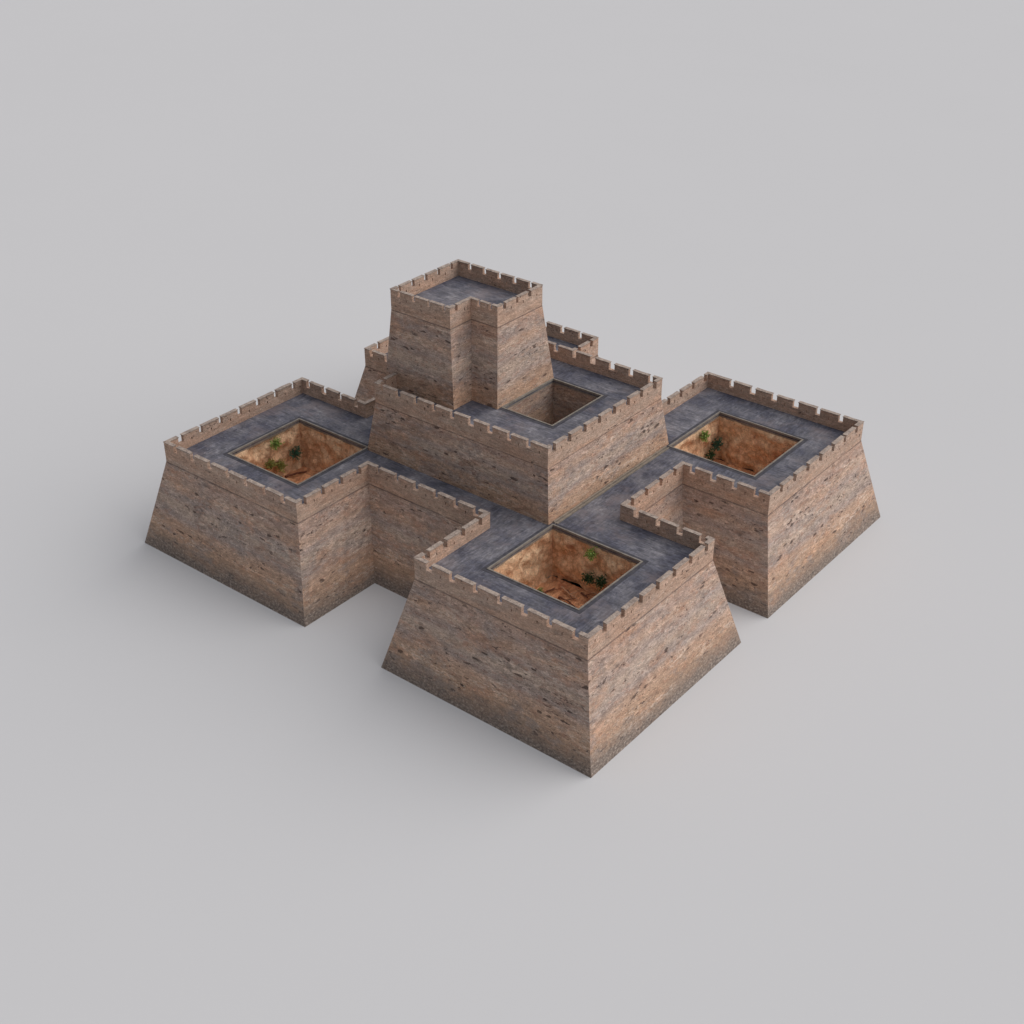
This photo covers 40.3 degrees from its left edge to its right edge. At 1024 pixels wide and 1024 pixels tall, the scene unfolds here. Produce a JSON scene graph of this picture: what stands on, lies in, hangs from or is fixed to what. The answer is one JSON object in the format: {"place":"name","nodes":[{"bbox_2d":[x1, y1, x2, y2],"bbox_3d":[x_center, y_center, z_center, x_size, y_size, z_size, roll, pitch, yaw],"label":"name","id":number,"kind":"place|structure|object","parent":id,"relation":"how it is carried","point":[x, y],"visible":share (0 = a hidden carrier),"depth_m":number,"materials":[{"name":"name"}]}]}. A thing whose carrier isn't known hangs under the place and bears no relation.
{"place":"outdoors","nodes":[
{"label":"outdoors","id":0,"kind":"place"},
{"bbox_2d":[0,0,1023,1023],"bbox_3d":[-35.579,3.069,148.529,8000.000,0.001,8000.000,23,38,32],"label":"ground","id":1,"kind":"structure","parent":0,"point":[225,804],"depth_m":151.71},
{"bbox_2d":[145,259,879,777],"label":"fortress","id":2,"kind":"structure","parent":1,"relation":"on","point":[483,457],"depth_m":136.90,"materials":[{"name":"brick"}]},
{"bbox_2d":[264,457,277,470],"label":"shrub","id":3,"kind":"object","parent":2,"relation":"attached to","point":[270,464],"visible":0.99,"depth_m":148.04,"materials":[{"name":"green plant"}]},
{"bbox_2d":[270,436,283,449],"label":"shrub","id":4,"kind":"object","parent":2,"relation":"on","point":[274,443],"visible":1,"depth_m":147.57,"materials":[{"name":"green plant"}]},
{"bbox_2d":[275,458,287,472],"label":"shrub","id":5,"kind":"object","parent":2,"relation":"attached to","point":[281,465],"visible":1,"depth_m":149.28,"materials":[{"name":"green plant"}]},
{"bbox_2d":[289,445,300,459],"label":"shrub","id":6,"kind":"object","parent":2,"relation":"on","point":[296,452],"visible":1,"depth_m":150.40,"materials":[{"name":"green plant"}]},
{"bbox_2d":[285,471,306,477],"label":"fallen branch","id":7,"kind":"object","parent":2,"relation":"on","point":[288,475],"visible":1,"depth_m":150.67,"materials":[{"name":"brown wood"}]},
{"bbox_2d":[558,596,576,607],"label":"fallen branch","id":8,"kind":"object","parent":2,"relation":"on","point":[562,598],"visible":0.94,"depth_m":130.62,"materials":[{"name":"brown wood"}]},
{"bbox_2d":[561,586,577,599],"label":"fallen branch","id":9,"kind":"object","parent":2,"relation":"on","point":[562,587],"visible":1,"depth_m":131.43,"materials":[{"name":"brown wood"}]},
{"bbox_2d":[581,570,594,584],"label":"shrub","id":10,"kind":"object","parent":2,"relation":"attached to","point":[587,580],"visible":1,"depth_m":130.55,"materials":[{"name":"green plant"}]},
{"bbox_2d":[583,546,598,561],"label":"shrub","id":11,"kind":"object","parent":2,"relation":"attached to","point":[590,553],"visible":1,"depth_m":129.05,"materials":[{"name":"green plant"}]},
{"bbox_2d":[592,574,606,590],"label":"shrub","id":12,"kind":"object","parent":2,"relation":"attached to","point":[601,582],"visible":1,"depth_m":129.62,"materials":[{"name":"green plant"}]},
{"bbox_2d":[699,430,710,441],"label":"shrub","id":13,"kind":"object","parent":2,"relation":"on","point":[704,436],"visible":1,"depth_m":149.01,"materials":[{"name":"green plant"}]},
{"bbox_2d":[705,448,715,460],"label":"shrub","id":14,"kind":"object","parent":2,"relation":"on","point":[710,455],"visible":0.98,"depth_m":151.75,"materials":[{"name":"green plant"}]},
{"bbox_2d":[711,436,723,450],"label":"shrub","id":15,"kind":"object","parent":2,"relation":"attached to","point":[716,444],"visible":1,"depth_m":152.09,"materials":[{"name":"green plant"}]}
]}

